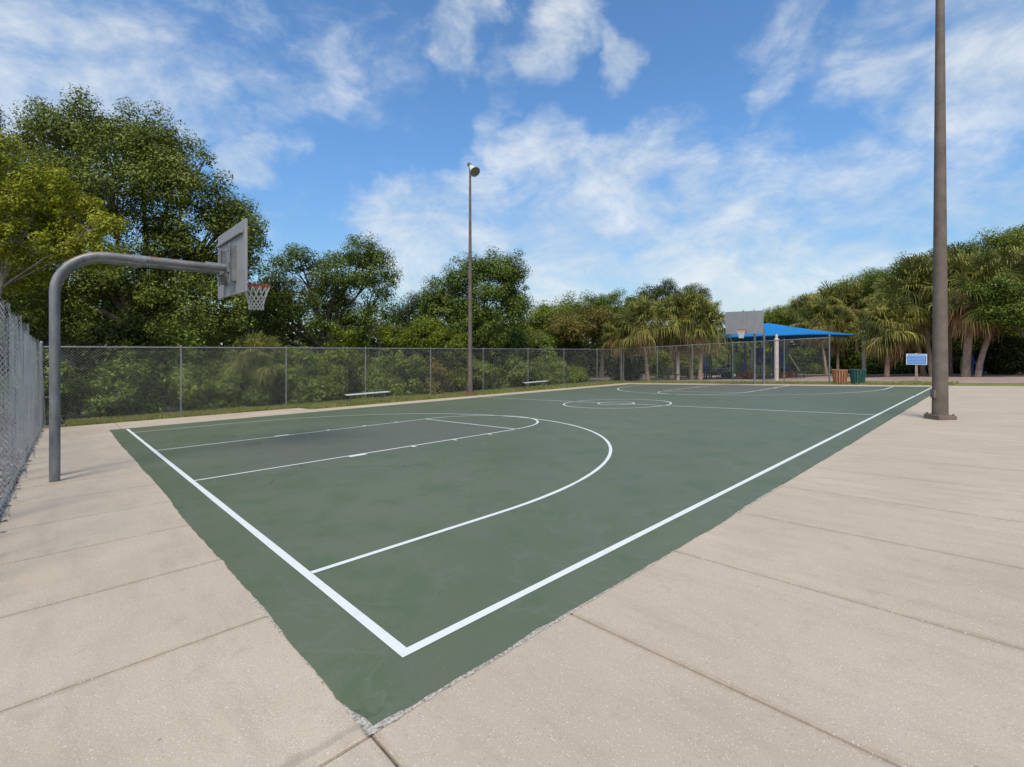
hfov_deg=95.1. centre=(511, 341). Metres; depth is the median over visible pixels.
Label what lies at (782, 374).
rusty plant
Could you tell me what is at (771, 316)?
wood edge tree
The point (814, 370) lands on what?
understory shrub
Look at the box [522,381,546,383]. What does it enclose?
park bench
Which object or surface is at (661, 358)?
understory shrub
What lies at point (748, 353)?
understory shrub
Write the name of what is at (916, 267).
palm tree
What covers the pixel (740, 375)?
rusty plant
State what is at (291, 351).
tall shrub
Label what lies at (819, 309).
palm tree
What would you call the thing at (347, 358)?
wild shrub
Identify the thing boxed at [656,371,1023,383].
mulch bed
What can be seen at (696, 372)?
picnic table
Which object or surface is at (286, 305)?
round oak tree
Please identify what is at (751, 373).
rusty plant
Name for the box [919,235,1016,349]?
wood edge tree
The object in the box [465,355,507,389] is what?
wild shrub
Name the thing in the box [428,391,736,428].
court circles
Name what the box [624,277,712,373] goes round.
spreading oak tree
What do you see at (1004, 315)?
tree
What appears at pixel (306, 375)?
wild shrub
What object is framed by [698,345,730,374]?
understory shrub
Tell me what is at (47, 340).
dark leafy tree
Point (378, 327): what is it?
tree
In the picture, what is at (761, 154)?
sky
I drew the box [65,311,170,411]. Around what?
tall shrub
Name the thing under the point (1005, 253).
palm tree
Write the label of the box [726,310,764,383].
basketball hoop
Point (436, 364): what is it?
wild shrub
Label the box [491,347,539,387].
wild shrub
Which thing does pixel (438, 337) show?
yellowish bush
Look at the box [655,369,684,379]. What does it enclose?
picnic table
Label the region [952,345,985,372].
understory shrub
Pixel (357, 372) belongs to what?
tall shrub
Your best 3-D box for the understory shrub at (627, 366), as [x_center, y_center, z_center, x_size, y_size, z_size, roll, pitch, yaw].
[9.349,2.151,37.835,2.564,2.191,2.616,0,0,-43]
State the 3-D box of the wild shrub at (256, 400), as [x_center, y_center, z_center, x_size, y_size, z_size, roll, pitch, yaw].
[-11.094,1.585,19.310,2.957,2.612,2.140,0,0,0]
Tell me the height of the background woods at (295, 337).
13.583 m
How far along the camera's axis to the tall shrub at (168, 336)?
19.53 m
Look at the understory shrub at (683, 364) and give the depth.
41.41 m
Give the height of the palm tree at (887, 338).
5.764 m
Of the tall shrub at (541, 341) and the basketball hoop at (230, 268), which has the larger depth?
the tall shrub at (541, 341)
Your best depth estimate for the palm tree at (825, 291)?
42.75 m
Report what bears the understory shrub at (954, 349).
on the mulch bed at (1017, 378)
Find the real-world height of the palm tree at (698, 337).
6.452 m
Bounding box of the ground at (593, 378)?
[0,346,860,499]
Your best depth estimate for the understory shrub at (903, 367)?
34.29 m
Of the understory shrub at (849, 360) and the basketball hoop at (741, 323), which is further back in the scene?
the understory shrub at (849, 360)
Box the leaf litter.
[0,429,43,533]
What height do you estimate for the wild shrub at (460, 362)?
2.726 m
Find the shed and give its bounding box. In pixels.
[34,335,76,377]
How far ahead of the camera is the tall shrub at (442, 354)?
28.06 m
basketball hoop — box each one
[49,218,270,481]
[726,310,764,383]
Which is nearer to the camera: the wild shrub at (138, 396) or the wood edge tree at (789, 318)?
the wild shrub at (138, 396)
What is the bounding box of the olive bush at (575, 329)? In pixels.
[526,303,615,364]
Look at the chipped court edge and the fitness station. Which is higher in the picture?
the fitness station
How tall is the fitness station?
1.369 m
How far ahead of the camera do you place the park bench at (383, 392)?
19.66 m
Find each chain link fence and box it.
[0,297,45,518]
[39,341,621,426]
[623,334,829,382]
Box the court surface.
[110,384,931,724]
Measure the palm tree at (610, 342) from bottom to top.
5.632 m
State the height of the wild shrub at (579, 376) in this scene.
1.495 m
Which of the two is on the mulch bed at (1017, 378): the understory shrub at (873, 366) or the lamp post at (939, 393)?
the understory shrub at (873, 366)
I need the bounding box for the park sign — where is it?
[906,353,926,381]
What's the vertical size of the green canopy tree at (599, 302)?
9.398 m
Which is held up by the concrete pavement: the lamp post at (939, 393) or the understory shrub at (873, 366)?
the lamp post at (939, 393)
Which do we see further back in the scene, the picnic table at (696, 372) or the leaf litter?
the picnic table at (696, 372)
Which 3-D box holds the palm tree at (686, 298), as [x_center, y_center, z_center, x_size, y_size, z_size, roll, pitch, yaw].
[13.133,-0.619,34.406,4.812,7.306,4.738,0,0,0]
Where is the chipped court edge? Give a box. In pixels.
[252,484,782,735]
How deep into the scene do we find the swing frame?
33.64 m
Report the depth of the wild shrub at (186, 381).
18.10 m
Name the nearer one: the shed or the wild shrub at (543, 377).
the shed
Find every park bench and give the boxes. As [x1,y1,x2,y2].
[343,391,389,402]
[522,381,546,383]
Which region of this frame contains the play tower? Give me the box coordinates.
[703,350,712,377]
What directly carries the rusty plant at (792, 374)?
on the mulch bed at (1017, 378)
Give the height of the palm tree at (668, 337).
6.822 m
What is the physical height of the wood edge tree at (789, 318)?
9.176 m
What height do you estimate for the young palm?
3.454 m
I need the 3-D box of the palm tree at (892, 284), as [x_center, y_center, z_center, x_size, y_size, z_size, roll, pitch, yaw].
[26.122,-1.367,31.048,5.386,7.613,4.842,0,0,0]
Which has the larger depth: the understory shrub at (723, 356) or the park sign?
the understory shrub at (723, 356)
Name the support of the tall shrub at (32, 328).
on the ground at (593, 378)
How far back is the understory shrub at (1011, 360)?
28.23 m
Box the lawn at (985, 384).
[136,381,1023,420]
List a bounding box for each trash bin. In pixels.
[832,369,848,383]
[849,369,866,383]
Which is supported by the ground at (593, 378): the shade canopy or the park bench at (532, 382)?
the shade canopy
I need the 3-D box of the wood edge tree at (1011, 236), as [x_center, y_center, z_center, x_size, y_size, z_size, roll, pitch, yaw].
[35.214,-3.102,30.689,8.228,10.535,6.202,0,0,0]
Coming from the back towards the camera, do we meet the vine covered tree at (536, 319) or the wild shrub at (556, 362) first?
the vine covered tree at (536, 319)
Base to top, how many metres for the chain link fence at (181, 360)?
3.136 m
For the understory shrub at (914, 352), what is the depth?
34.14 m
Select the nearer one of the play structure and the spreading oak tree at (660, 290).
the play structure
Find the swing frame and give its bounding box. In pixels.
[785,346,799,370]
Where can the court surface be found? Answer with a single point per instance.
(670, 460)
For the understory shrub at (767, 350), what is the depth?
44.54 m
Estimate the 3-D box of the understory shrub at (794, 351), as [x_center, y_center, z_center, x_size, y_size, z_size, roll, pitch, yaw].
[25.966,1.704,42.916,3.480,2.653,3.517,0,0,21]
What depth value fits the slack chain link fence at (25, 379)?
7.25 m
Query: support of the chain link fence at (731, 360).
on the ground at (593, 378)
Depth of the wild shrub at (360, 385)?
22.97 m
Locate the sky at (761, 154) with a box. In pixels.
[0,0,1023,348]
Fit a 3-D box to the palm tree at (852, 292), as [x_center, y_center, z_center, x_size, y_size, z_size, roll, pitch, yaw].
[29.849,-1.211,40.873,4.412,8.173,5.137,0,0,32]
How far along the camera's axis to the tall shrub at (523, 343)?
32.52 m
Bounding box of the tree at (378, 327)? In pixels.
[366,315,390,355]
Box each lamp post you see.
[465,162,479,395]
[924,0,956,419]
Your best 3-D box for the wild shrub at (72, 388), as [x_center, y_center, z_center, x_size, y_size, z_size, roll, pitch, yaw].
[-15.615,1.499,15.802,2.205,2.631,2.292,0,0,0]
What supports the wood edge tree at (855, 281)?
on the ground at (593, 378)
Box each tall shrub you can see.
[0,297,61,418]
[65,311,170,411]
[151,318,239,407]
[242,345,317,403]
[318,326,377,397]
[362,346,412,395]
[411,330,455,366]
[451,329,490,389]
[495,329,537,386]
[526,330,557,363]
[557,336,589,368]
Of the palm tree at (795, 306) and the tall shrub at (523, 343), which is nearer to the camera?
the tall shrub at (523, 343)
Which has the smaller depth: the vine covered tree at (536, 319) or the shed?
the shed
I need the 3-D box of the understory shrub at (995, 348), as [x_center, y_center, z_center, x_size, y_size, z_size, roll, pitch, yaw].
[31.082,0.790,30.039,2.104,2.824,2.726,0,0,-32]
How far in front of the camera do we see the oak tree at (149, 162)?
20.92 m
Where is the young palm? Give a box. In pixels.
[218,329,293,389]
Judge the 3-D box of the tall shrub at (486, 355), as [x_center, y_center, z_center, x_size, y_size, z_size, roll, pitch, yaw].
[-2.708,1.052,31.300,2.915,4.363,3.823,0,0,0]
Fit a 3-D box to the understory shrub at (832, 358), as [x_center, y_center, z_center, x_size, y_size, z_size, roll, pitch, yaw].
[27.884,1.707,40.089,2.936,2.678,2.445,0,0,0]
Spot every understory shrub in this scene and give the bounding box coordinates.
[607,355,644,380]
[648,349,673,377]
[680,351,703,377]
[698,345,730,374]
[727,341,758,372]
[753,342,780,373]
[780,345,819,372]
[795,353,831,373]
[826,346,854,370]
[831,350,867,372]
[858,353,884,373]
[881,358,914,373]
[899,345,931,373]
[913,337,961,373]
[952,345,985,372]
[972,332,1022,373]
[991,334,1023,374]
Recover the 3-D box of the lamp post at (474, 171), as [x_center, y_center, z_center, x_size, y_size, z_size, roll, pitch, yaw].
[-1.962,-3.109,23.241,0.780,11.721,0.844,0,0,0]
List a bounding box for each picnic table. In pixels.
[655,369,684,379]
[680,369,697,378]
[702,368,734,378]
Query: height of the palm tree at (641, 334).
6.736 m
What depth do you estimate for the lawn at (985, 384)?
21.06 m
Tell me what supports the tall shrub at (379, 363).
on the ground at (593, 378)
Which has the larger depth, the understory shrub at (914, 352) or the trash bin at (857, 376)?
the understory shrub at (914, 352)
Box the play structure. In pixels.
[733,341,797,377]
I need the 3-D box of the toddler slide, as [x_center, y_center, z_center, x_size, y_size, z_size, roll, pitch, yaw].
[16.065,1.921,35.994,1.470,2.000,0.632,0,0,0]
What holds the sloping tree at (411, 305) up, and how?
on the ground at (593, 378)
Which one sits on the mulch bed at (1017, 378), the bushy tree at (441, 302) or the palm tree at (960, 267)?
the palm tree at (960, 267)
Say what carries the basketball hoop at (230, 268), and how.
on the concrete pavement
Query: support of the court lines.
on the court surface
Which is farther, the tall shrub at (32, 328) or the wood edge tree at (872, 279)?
the wood edge tree at (872, 279)
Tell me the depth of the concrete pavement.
2.40 m
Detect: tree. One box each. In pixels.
[0,82,274,353]
[0,104,90,348]
[0,126,132,301]
[214,231,409,354]
[366,315,390,355]
[368,286,442,359]
[405,245,536,390]
[510,289,590,351]
[565,287,650,377]
[596,311,638,380]
[611,294,668,380]
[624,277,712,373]
[651,291,697,379]
[659,288,722,379]
[674,292,734,379]
[763,302,790,350]
[777,279,853,356]
[785,293,818,349]
[790,295,844,374]
[807,281,859,355]
[814,302,864,368]
[827,266,891,353]
[828,281,878,351]
[849,290,931,376]
[857,266,959,375]
[859,251,960,350]
[870,253,958,376]
[918,246,1023,376]
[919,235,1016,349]
[919,241,986,373]
[958,271,1023,337]
[961,245,1023,376]
[969,221,1023,348]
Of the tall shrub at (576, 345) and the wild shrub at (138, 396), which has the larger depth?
the tall shrub at (576, 345)
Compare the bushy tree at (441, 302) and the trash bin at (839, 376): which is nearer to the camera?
the trash bin at (839, 376)
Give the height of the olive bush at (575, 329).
6.446 m
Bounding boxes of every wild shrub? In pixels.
[0,348,94,424]
[80,341,179,417]
[164,361,232,411]
[206,349,279,407]
[259,346,330,404]
[312,349,360,401]
[346,368,389,399]
[384,349,427,395]
[418,356,455,394]
[443,347,476,391]
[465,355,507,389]
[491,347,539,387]
[520,361,558,386]
[540,356,573,383]
[565,365,589,382]
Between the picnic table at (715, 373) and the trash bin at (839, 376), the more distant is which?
the picnic table at (715, 373)
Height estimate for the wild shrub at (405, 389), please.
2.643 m
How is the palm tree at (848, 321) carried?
on the mulch bed at (1017, 378)
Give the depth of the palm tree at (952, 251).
31.36 m
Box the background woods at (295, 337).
[33,275,1018,397]
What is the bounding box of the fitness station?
[960,355,983,374]
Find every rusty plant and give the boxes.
[736,372,746,378]
[745,371,757,378]
[779,371,787,377]
[786,370,797,377]
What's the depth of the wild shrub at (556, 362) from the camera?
33.15 m
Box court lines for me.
[126,384,931,656]
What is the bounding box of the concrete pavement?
[0,383,1023,766]
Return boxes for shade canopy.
[676,323,865,380]
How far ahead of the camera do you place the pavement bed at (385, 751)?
1.78 m
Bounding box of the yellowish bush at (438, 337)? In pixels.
[374,315,467,394]
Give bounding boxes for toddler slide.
[710,353,731,377]
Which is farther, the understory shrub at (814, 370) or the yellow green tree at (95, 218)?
the understory shrub at (814, 370)
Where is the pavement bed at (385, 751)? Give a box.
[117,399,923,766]
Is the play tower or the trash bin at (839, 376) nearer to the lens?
the trash bin at (839, 376)
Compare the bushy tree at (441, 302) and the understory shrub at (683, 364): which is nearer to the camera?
the bushy tree at (441, 302)

